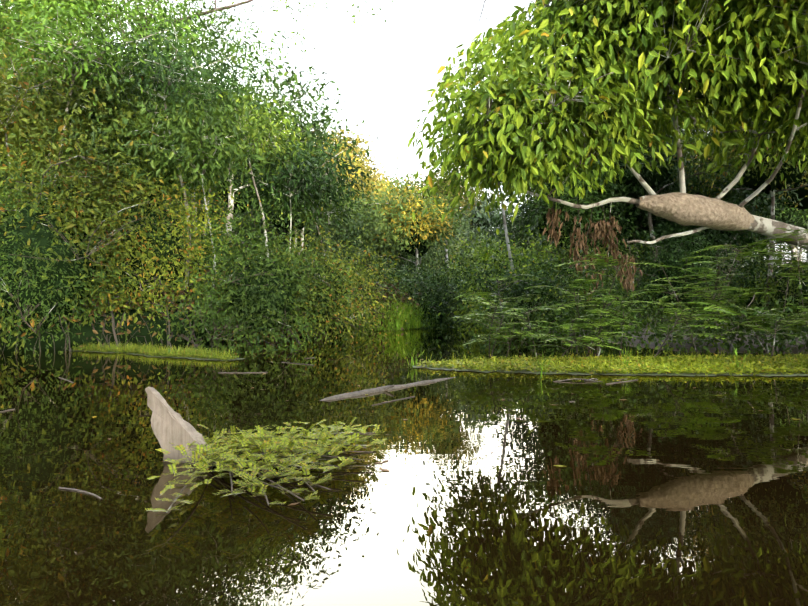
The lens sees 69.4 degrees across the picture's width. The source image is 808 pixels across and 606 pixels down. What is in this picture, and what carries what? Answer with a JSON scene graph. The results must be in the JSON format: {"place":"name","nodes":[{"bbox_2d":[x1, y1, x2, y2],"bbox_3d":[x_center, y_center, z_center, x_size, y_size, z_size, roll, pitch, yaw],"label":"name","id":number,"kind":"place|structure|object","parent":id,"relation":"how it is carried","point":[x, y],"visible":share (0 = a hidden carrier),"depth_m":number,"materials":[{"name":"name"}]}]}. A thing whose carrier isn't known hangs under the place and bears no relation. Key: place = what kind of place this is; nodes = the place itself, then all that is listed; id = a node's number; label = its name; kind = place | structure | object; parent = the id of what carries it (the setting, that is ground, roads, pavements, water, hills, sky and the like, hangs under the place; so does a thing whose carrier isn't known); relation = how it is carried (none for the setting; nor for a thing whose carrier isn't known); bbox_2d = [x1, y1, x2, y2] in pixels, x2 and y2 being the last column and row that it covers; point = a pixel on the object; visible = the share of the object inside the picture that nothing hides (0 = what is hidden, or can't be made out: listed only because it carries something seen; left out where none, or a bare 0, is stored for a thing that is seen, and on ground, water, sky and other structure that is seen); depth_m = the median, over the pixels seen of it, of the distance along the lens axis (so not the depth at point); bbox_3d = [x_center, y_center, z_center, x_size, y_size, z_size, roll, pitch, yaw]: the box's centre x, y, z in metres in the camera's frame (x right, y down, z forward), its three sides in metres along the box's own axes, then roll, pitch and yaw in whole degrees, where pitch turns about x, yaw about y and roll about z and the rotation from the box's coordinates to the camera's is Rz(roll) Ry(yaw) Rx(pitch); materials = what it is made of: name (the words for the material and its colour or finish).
{"place":"outdoors","nodes":[
{"label":"outdoors","id":0,"kind":"place"},
{"bbox_2d":[8,0,806,271],"label":"sky","id":1,"kind":"structure","parent":0,"point":[382,73],"materials":[{"name":"white"}]},
{"bbox_2d":[320,377,629,400],"bbox_3d":[0.912,1.098,7.905,4.595,0.199,1.486,0,0,-22],"label":"floating log","id":2,"kind":"object","parent":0,"point":[367,391],"visible":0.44,"depth_m":7.15,"materials":[{"name":"grey wood"}]},
{"bbox_2d":[540,310,807,353],"bbox_3d":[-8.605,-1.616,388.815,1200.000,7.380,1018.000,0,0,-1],"label":"terrain","id":3,"kind":"structure","parent":0,"point":[688,346],"depth_m":14.73,"materials":[{"name":"green plant"}]},
{"bbox_2d":[0,104,27,190],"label":"tree","id":4,"kind":"object","parent":3,"relation":"on","point":[10,140],"visible":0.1,"depth_m":13.57,"materials":[{"name":"green plant"}]},
{"bbox_2d":[0,9,85,171],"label":"tree","id":5,"kind":"object","parent":3,"relation":"on","point":[10,43],"depth_m":15.54,"materials":[{"name":"green plant"}]},
{"bbox_2d":[0,59,125,330],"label":"tree","id":6,"kind":"object","parent":3,"relation":"on","point":[19,136],"visible":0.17,"depth_m":13.21,"materials":[{"name":"green plant"}]},
{"bbox_2d":[0,236,128,341],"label":"bush","id":7,"kind":"object","parent":3,"relation":"on","point":[58,329],"visible":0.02,"depth_m":12.83,"materials":[{"name":"green plant"}]},
{"bbox_2d":[0,30,142,175],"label":"pale slender tree","id":8,"kind":"object","parent":3,"relation":"on","point":[33,88],"visible":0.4,"depth_m":13.44,"materials":[{"name":"green plant"}]},
{"bbox_2d":[0,0,181,308],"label":"tree","id":9,"kind":"object","parent":3,"relation":"on","point":[3,40],"depth_m":14.61,"materials":[{"name":"green plant"}]},
{"bbox_2d":[5,39,177,309],"bbox_3d":[-7.530,-2.711,15.143,4.256,7.817,5.164,0,0,-1],"label":"pale slender tree","id":10,"kind":"object","parent":3,"relation":"on","point":[94,135],"visible":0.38,"depth_m":13.83,"materials":[{"name":"green plant"}]},
{"bbox_2d":[0,28,201,291],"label":"pale slender tree","id":11,"kind":"object","parent":3,"relation":"on","point":[107,107],"visible":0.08,"depth_m":14.00,"materials":[{"name":"green plant"}]},
{"bbox_2d":[0,75,210,355],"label":"olive shrub","id":12,"kind":"object","parent":3,"relation":"on","point":[103,192],"visible":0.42,"depth_m":13.11,"materials":[{"name":"green plant"}]},
{"bbox_2d":[0,101,223,358],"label":"bank shrub","id":13,"kind":"object","parent":3,"relation":"on","point":[25,289],"visible":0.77,"depth_m":12.31,"materials":[{"name":"green plant"}]},
{"bbox_2d":[0,0,223,184],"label":"pale slender tree","id":14,"kind":"object","parent":3,"relation":"on","point":[45,47],"visible":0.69,"depth_m":13.12,"materials":[{"name":"green plant"}]},
{"bbox_2d":[16,259,209,344],"bbox_3d":[-8.220,-0.822,15.042,5.790,4.010,5.297,0,0,-1],"label":"bush","id":15,"kind":"object","parent":3,"relation":"on","point":[105,298],"depth_m":13.71,"materials":[{"name":"green plant"}]},
{"bbox_2d":[4,0,269,303],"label":"tree","id":16,"kind":"object","parent":3,"relation":"on","point":[184,40],"visible":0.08,"depth_m":17.84,"materials":[{"name":"green plant"}]},
{"bbox_2d":[18,138,272,343],"bbox_3d":[-6.243,-1.303,14.025,6.272,4.864,4.362,0,0,-22],"label":"olive shrub","id":17,"kind":"object","parent":3,"relation":"on","point":[170,252],"visible":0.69,"depth_m":13.78,"materials":[{"name":"green plant"}]},
{"bbox_2d":[47,54,243,216],"bbox_3d":[-11.637,-5.689,27.233,11.370,13.180,8.157,0,0,-33],"label":"tree","id":18,"kind":"object","parent":3,"relation":"on","point":[150,196],"depth_m":27.76,"materials":[{"name":"green plant"}]},
{"bbox_2d":[0,266,321,352],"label":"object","id":19,"kind":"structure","parent":3,"relation":"on","point":[140,322],"depth_m":13.66,"materials":[{"name":"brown plant"}]},
{"bbox_2d":[67,0,283,306],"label":"pale slender tree","id":20,"kind":"object","parent":3,"relation":"on","point":[165,83],"visible":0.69,"depth_m":14.19,"materials":[{"name":"green plant"}]},
{"bbox_2d":[158,178,206,212],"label":"tree","id":21,"kind":"object","parent":3,"relation":"on","point":[178,193],"depth_m":53.88,"materials":[{"name":"green plant"}]},
{"bbox_2d":[89,64,277,296],"bbox_3d":[-5.266,-2.157,14.405,4.174,6.690,4.317,0,0,-1],"label":"pale slender tree","id":22,"kind":"object","parent":3,"relation":"on","point":[207,142],"visible":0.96,"depth_m":14.08,"materials":[{"name":"green plant"}]},
{"bbox_2d":[154,67,217,234],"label":"tree","id":23,"kind":"object","parent":3,"relation":"on","point":[194,193],"depth_m":36.30,"materials":[{"name":"green plant"}]},
{"bbox_2d":[0,0,393,140],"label":"tall feathery tree","id":24,"kind":"object","parent":3,"relation":"on","point":[137,8],"visible":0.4,"depth_m":22.89,"materials":[{"name":"green plant"}]},
{"bbox_2d":[143,225,268,310],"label":"bush","id":25,"kind":"object","parent":3,"relation":"on","point":[198,262],"visible":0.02,"depth_m":16.74,"materials":[{"name":"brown plant"}]},
{"bbox_2d":[170,183,246,249],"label":"tree","id":26,"kind":"object","parent":3,"relation":"on","point":[215,207],"visible":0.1,"depth_m":60.44,"materials":[{"name":"green plant"}]},
{"bbox_2d":[0,266,419,350],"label":"grass","id":27,"kind":"structure","parent":3,"relation":"on","point":[88,336],"depth_m":13.77,"materials":[{"name":"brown plant"}]},
{"bbox_2d":[175,212,263,285],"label":"bush","id":28,"kind":"object","parent":3,"relation":"on","point":[218,262],"depth_m":22.06,"materials":[{"name":"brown plant"}]},
{"bbox_2d":[160,72,320,339],"bbox_3d":[-4.710,-2.507,16.341,4.807,7.381,4.839,0,0,-1],"label":"pale slender tree","id":29,"kind":"object","parent":3,"relation":"on","point":[264,144],"visible":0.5,"depth_m":16.14,"materials":[{"name":"green plant"}]},
{"bbox_2d":[198,231,287,293],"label":"bush","id":30,"kind":"object","parent":3,"relation":"on","point":[248,259],"visible":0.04,"depth_m":22.44,"materials":[{"name":"green plant"}]},
{"bbox_2d":[124,169,380,354],"bbox_3d":[-3.447,-1.017,13.487,5.717,4.559,6.582,0,0,-1],"label":"bank shrub","id":31,"kind":"object","parent":3,"relation":"on","point":[259,296],"visible":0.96,"depth_m":13.71,"materials":[{"name":"green plant"}]},
{"bbox_2d":[164,42,354,232],"bbox_3d":[-8.466,-6.724,31.730,10.856,15.323,7.637,0,0,-39],"label":"tree","id":32,"kind":"object","parent":3,"relation":"on","point":[256,92],"visible":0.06,"depth_m":31.00,"materials":[{"name":"green plant"}]},
{"bbox_2d":[195,46,362,254],"bbox_3d":[-6.465,-5.095,26.061,9.024,12.344,6.997,0,0,-11],"label":"pale forked tree","id":33,"kind":"object","parent":3,"relation":"on","point":[327,120],"visible":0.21,"depth_m":25.82,"materials":[{"name":"green plant"}]},
{"bbox_2d":[210,198,347,254],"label":"tree","id":34,"kind":"object","parent":3,"relation":"on","point":[286,231],"visible":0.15,"depth_m":45.04,"materials":[{"name":"green plant"}]},
{"bbox_2d":[227,152,348,246],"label":"tree","id":35,"kind":"object","parent":3,"relation":"on","point":[301,226],"visible":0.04,"depth_m":35.87,"materials":[{"name":"green plant"}]},
{"bbox_2d":[211,120,378,337],"bbox_3d":[-3.345,-2.212,17.271,5.147,6.790,4.728,0,0,-1],"label":"pale slender tree","id":36,"kind":"object","parent":3,"relation":"on","point":[292,182],"visible":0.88,"depth_m":17.21,"materials":[{"name":"green plant"}]},
{"bbox_2d":[227,143,389,334],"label":"pale slender tree","id":37,"kind":"object","parent":3,"relation":"on","point":[330,210],"visible":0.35,"depth_m":19.76,"materials":[{"name":"green plant"}]},
{"bbox_2d":[217,207,415,342],"bbox_3d":[-2.979,-0.762,16.640,6.729,4.076,4.924,0,0,-1],"label":"bank shrub","id":38,"kind":"object","parent":3,"relation":"on","point":[325,319],"visible":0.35,"depth_m":16.61,"materials":[{"name":"green plant"}]},
{"bbox_2d":[294,131,362,250],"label":"yellow tree","id":39,"kind":"object","parent":3,"relation":"on","point":[350,167],"visible":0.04,"depth_m":40.18,"materials":[{"name":"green plant"}]},
{"bbox_2d":[269,239,400,335],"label":"bank shrub","id":40,"kind":"object","parent":3,"relation":"on","point":[353,300],"visible":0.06,"depth_m":20.24,"materials":[{"name":"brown plant"}]},
{"bbox_2d":[313,122,388,245],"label":"yellow tree","id":41,"kind":"object","parent":3,"relation":"on","point":[359,147],"visible":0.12,"depth_m":44.54,"materials":[{"name":"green plant"}]},
{"bbox_2d":[305,192,405,271],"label":"tree","id":42,"kind":"object","parent":3,"relation":"on","point":[359,208],"visible":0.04,"depth_m":44.54,"materials":[{"name":"green plant"}]},
{"bbox_2d":[299,184,428,275],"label":"tree","id":43,"kind":"object","parent":3,"relation":"on","point":[345,236],"visible":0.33,"depth_m":40.06,"materials":[{"name":"green plant"}]},
{"bbox_2d":[342,182,389,224],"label":"tree","id":44,"kind":"object","parent":3,"relation":"on","point":[364,205],"depth_m":48.99,"materials":[{"name":"green plant"}]},
{"bbox_2d":[342,263,394,293],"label":"bush","id":45,"kind":"object","parent":3,"relation":"on","point":[356,273],"depth_m":27.41,"materials":[{"name":"green plant"}]},
{"bbox_2d":[338,154,407,212],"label":"yellow tree","id":46,"kind":"object","parent":3,"relation":"on","point":[377,179],"visible":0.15,"depth_m":50.67,"materials":[{"name":"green plant"}]},
{"bbox_2d":[346,258,405,288],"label":"bush","id":47,"kind":"object","parent":3,"relation":"on","point":[382,275],"visible":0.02,"depth_m":30.70,"materials":[{"name":"green plant"}]},
{"bbox_2d":[347,255,408,277],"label":"bush","id":48,"kind":"object","parent":3,"relation":"on","point":[378,266],"depth_m":36.62,"materials":[{"name":"green plant"}]},
{"bbox_2d":[379,167,425,188],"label":"tree","id":49,"kind":"object","parent":3,"relation":"on","point":[401,179],"depth_m":64.72,"materials":[{"name":"green plant"}]},
{"bbox_2d":[0,323,807,605],"bbox_3d":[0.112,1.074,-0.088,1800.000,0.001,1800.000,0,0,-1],"label":"creek water","id":50,"kind":"structure","parent":3,"relation":"on","point":[662,490],"depth_m":3.40,"materials":[{"name":"brown liquid"}]},
{"bbox_2d":[67,341,244,360],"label":"grass","id":51,"kind":"structure","parent":50,"relation":"on","point":[148,350],"depth_m":12.03,"materials":[{"name":"green plant"}]},
{"bbox_2d":[145,387,210,462],"bbox_3d":[-1.492,0.946,3.977,0.598,0.742,0.153,0,0,11],"label":"driftwood stump","id":52,"kind":"object","parent":50,"relation":"in","point":[169,424],"visible":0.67,"depth_m":3.96,"materials":[{"name":"brown wood"}]},
{"bbox_2d":[145,417,388,512],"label":"aquatic plants","id":53,"kind":"object","parent":50,"relation":"on","point":[262,444],"visible":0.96,"depth_m":3.63,"materials":[{"name":"green plant"}]},
{"bbox_2d":[0,351,762,505],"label":"floating leaf litter","id":54,"kind":"object","parent":50,"relation":"on","point":[95,495],"visible":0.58,"depth_m":6.15,"materials":[{"name":"brown plant"}]},
{"bbox_2d":[413,348,807,375],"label":"grass","id":55,"kind":"structure","parent":50,"relation":"on","point":[724,364],"depth_m":9.37,"materials":[{"name":"green plant"}]},
{"bbox_2d":[381,172,430,218],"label":"tree","id":56,"kind":"object","parent":3,"relation":"on","point":[395,188],"depth_m":56.88,"materials":[{"name":"yellow plant"}]},
{"bbox_2d":[6,257,807,355],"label":"bank fringe undergrowth","id":57,"kind":"object","parent":3,"relation":"on","point":[648,325],"visible":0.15,"depth_m":15.49,"materials":[{"name":"green plant"}]},
{"bbox_2d":[343,164,471,273],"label":"tree","id":58,"kind":"object","parent":3,"relation":"on","point":[422,248],"visible":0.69,"depth_m":39.20,"materials":[{"name":"green plant"}]},
{"bbox_2d":[377,217,453,271],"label":"bush","id":59,"kind":"object","parent":3,"relation":"on","point":[422,260],"visible":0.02,"depth_m":47.73,"materials":[{"name":"green plant"}]},
{"bbox_2d":[361,259,470,324],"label":"bush","id":60,"kind":"object","parent":3,"relation":"on","point":[420,278],"visible":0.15,"depth_m":27.61,"materials":[{"name":"green plant"}]},
{"bbox_2d":[372,177,460,273],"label":"yellow tree","id":61,"kind":"object","parent":3,"relation":"on","point":[423,228],"visible":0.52,"depth_m":38.78,"materials":[{"name":"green plant"}]},
{"bbox_2d":[364,257,473,326],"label":"bank shrub","id":62,"kind":"object","parent":3,"relation":"on","point":[435,275],"visible":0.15,"depth_m":27.57,"materials":[{"name":"green plant"}]},
{"bbox_2d":[363,261,479,329],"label":"bank shrub","id":63,"kind":"object","parent":3,"relation":"on","point":[431,300],"visible":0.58,"depth_m":24.88,"materials":[{"name":"green plant"}]},
{"bbox_2d":[410,231,453,267],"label":"bush","id":64,"kind":"object","parent":3,"relation":"on","point":[433,254],"depth_m":53.69,"materials":[{"name":"green plant"}]},
{"bbox_2d":[390,255,483,324],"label":"bank shrub","id":65,"kind":"object","parent":3,"relation":"on","point":[442,275],"visible":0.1,"depth_m":29.28,"materials":[{"name":"green plant"}]},
{"bbox_2d":[411,220,466,268],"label":"bush","id":66,"kind":"object","parent":3,"relation":"on","point":[440,260],"visible":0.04,"depth_m":57.55,"materials":[{"name":"green plant"}]},
{"bbox_2d":[398,165,491,270],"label":"yellow tree","id":67,"kind":"object","parent":3,"relation":"on","point":[463,202],"visible":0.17,"depth_m":43.01,"materials":[{"name":"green plant"}]},
{"bbox_2d":[416,260,484,322],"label":"bank shrub","id":68,"kind":"object","parent":3,"relation":"on","point":[430,267],"visible":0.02,"depth_m":31.82,"materials":[{"name":"green plant"}]},
{"bbox_2d":[422,229,488,272],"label":"bush","id":69,"kind":"object","parent":3,"relation":"on","point":[453,251],"depth_m":66.67,"materials":[{"name":"green plant"}]},
{"bbox_2d":[437,239,483,278],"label":"bank shrub","id":70,"kind":"object","parent":3,"relation":"on","point":[461,251],"depth_m":42.81,"materials":[{"name":"green plant"}]},
{"bbox_2d":[451,214,489,250],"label":"bush","id":71,"kind":"object","parent":3,"relation":"on","point":[469,231],"visible":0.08,"depth_m":83.79,"materials":[{"name":"green plant"}]},
{"bbox_2d":[448,182,507,239],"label":"tree","id":72,"kind":"object","parent":3,"relation":"on","point":[473,225],"visible":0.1,"depth_m":90.47,"materials":[{"name":"green plant"}]},
{"bbox_2d":[450,189,506,234],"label":"tree","id":73,"kind":"object","parent":3,"relation":"on","point":[477,213],"visible":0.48,"depth_m":85.67,"materials":[{"name":"green plant"}]},
{"bbox_2d":[422,120,543,330],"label":"tree","id":74,"kind":"object","parent":3,"relation":"on","point":[503,213],"depth_m":21.98,"materials":[{"name":"green plant"}]},
{"bbox_2d":[425,221,567,323],"bbox_3d":[5.052,-1.379,30.453,8.179,5.827,5.940,0,0,-1],"label":"bank shrub","id":75,"kind":"object","parent":3,"relation":"on","point":[468,256],"visible":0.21,"depth_m":30.36,"materials":[{"name":"green plant"}]},
{"bbox_2d":[484,211,522,246],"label":"bush","id":76,"kind":"object","parent":3,"relation":"on","point":[499,228],"visible":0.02,"depth_m":87.04,"materials":[{"name":"green plant"}]},
{"bbox_2d":[438,225,569,330],"bbox_3d":[4.260,-0.946,23.142,5.726,4.762,5.806,0,0,21],"label":"bank shrub","id":77,"kind":"object","parent":3,"relation":"on","point":[491,252],"visible":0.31,"depth_m":23.02,"materials":[{"name":"green plant"}]},
{"bbox_2d":[464,237,555,271],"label":"bank shrub","id":78,"kind":"object","parent":3,"relation":"on","point":[524,254],"depth_m":35.70,"materials":[{"name":"green plant"}]},
{"bbox_2d":[490,208,538,248],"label":"bush","id":79,"kind":"object","parent":3,"relation":"on","point":[516,233],"visible":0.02,"depth_m":57.71,"materials":[{"name":"green plant"}]},
{"bbox_2d":[348,297,745,378],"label":"grass","id":80,"kind":"structure","parent":3,"relation":"on","point":[398,324],"depth_m":22.34,"materials":[{"name":"green plant"}]},
{"bbox_2d":[440,235,655,337],"bbox_3d":[4.522,-0.712,19.644,7.315,3.837,4.887,0,0,21],"label":"bank shrub","id":81,"kind":"object","parent":3,"relation":"on","point":[521,285],"visible":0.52,"depth_m":19.13,"materials":[{"name":"green plant"}]},
{"bbox_2d":[472,155,649,261],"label":"tree","id":82,"kind":"object","parent":3,"relation":"on","point":[541,210],"visible":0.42,"depth_m":24.63,"materials":[{"name":"green plant"}]},
{"bbox_2d":[530,236,628,282],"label":"bush","id":83,"kind":"object","parent":3,"relation":"on","point":[561,253],"visible":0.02,"depth_m":40.63,"materials":[{"name":"green plant"}]},
{"bbox_2d":[493,216,683,329],"bbox_3d":[6.104,-1.066,21.746,6.171,4.496,6.287,0,0,-40],"label":"understory","id":84,"kind":"object","parent":3,"relation":"on","point":[563,255],"visible":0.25,"depth_m":21.27,"materials":[{"name":"green plant"}]},
{"bbox_2d":[522,182,665,257],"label":"bush","id":85,"kind":"object","parent":3,"relation":"on","point":[553,241],"depth_m":31.97,"materials":[{"name":"green plant"}]},
{"bbox_2d":[396,0,807,250],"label":"overhanging tree","id":86,"kind":"object","parent":3,"relation":"on","point":[612,61],"visible":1,"depth_m":11.10,"materials":[{"name":"green plant"}]},
{"bbox_2d":[542,195,642,300],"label":"dead leaves","id":87,"kind":"object","parent":86,"relation":"attached to","point":[599,232],"visible":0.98,"depth_m":12.81,"materials":[{"name":"brown plant"}]},
{"bbox_2d":[636,192,754,230],"bbox_3d":[6.587,-2.050,13.112,2.876,0.814,0.816,0,0,-13],"label":"termite nest","id":88,"kind":"object","parent":86,"relation":"attached to","point":[684,209],"visible":0.98,"depth_m":12.81,"materials":[{"name":"brown soil"}]},
{"bbox_2d":[530,184,691,317],"bbox_3d":[10.859,-3.566,28.813,9.239,9.372,7.240,0,0,-1],"label":"bush","id":89,"kind":"object","parent":3,"relation":"on","point":[629,239],"visible":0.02,"depth_m":28.39,"materials":[{"name":"green plant"}]},
{"bbox_2d":[440,228,807,358],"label":"fern saplings","id":90,"kind":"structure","parent":3,"relation":"on","point":[594,338],"depth_m":12.26,"materials":[{"name":"green plant"}]},
{"bbox_2d":[607,254,651,316],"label":"bush","id":91,"kind":"object","parent":3,"relation":"on","point":[635,280],"visible":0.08,"depth_m":34.17,"materials":[{"name":"green plant"}]},
{"bbox_2d":[553,152,712,317],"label":"tree","id":92,"kind":"object","parent":3,"relation":"on","point":[643,213],"visible":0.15,"depth_m":25.00,"materials":[{"name":"green plant"}]},
{"bbox_2d":[588,248,722,276],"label":"bush","id":93,"kind":"object","parent":3,"relation":"on","point":[648,260],"depth_m":37.74,"materials":[{"name":"green plant"}]},
{"bbox_2d":[548,88,764,321],"bbox_3d":[10.038,-4.216,23.233,9.429,10.643,6.211,0,0,23],"label":"tree","id":94,"kind":"object","parent":3,"relation":"on","point":[657,178],"visible":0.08,"depth_m":23.23,"materials":[{"name":"green plant"}]},
{"bbox_2d":[613,158,721,266],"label":"bush","id":95,"kind":"object","parent":3,"relation":"on","point":[651,250],"depth_m":31.00,"materials":[{"name":"green plant"}]},
{"bbox_2d":[615,255,741,323],"bbox_3d":[11.547,-0.508,25.086,6.598,3.438,4.999,0,0,-1],"label":"understory","id":96,"kind":"object","parent":3,"relation":"on","point":[646,303],"visible":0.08,"depth_m":24.97,"materials":[{"name":"green plant"}]},
{"bbox_2d":[599,212,773,323],"bbox_3d":[9.803,-1.227,21.619,6.506,4.573,5.591,0,0,-1],"label":"understory","id":97,"kind":"object","parent":3,"relation":"on","point":[670,258],"visible":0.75,"depth_m":21.41,"materials":[{"name":"green plant"}]},
{"bbox_2d":[642,250,747,317],"bbox_3d":[15.233,-0.716,31.034,5.409,4.064,6.596,0,0,-29],"label":"understory","id":98,"kind":"object","parent":3,"relation":"on","point":[708,294],"visible":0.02,"depth_m":30.06,"materials":[{"name":"green plant"}]},
{"bbox_2d":[623,106,807,319],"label":"tree","id":99,"kind":"object","parent":3,"relation":"on","point":[752,210],"visible":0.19,"depth_m":24.86,"materials":[{"name":"green plant"}]},
{"bbox_2d":[657,95,807,320],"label":"tree","id":100,"kind":"object","parent":3,"relation":"on","point":[753,179],"visible":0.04,"depth_m":20.49,"materials":[{"name":"green plant"}]},
{"bbox_2d":[685,248,805,319],"bbox_3d":[15.772,-0.728,26.866,8.271,4.040,5.463,0,0,18],"label":"understory","id":101,"kind":"object","parent":3,"relation":"on","point":[747,302],"visible":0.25,"depth_m":26.58,"materials":[{"name":"green plant"}]},
{"bbox_2d":[704,237,807,325],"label":"understory","id":102,"kind":"object","parent":3,"relation":"on","point":[778,282],"visible":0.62,"depth_m":19.98,"materials":[{"name":"green plant"}]},
{"bbox_2d":[706,237,806,312],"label":"understory","id":103,"kind":"object","parent":3,"relation":"on","point":[743,265],"visible":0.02,"depth_m":30.75,"materials":[{"name":"green plant"}]},
{"bbox_2d":[713,149,807,260],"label":"tree","id":104,"kind":"object","parent":3,"relation":"on","point":[797,221],"visible":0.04,"depth_m":40.62,"materials":[{"name":"green plant"}]},
{"bbox_2d":[732,166,807,312],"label":"tree","id":105,"kind":"object","parent":3,"relation":"on","point":[802,193],"visible":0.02,"depth_m":32.46,"materials":[{"name":"green plant"}]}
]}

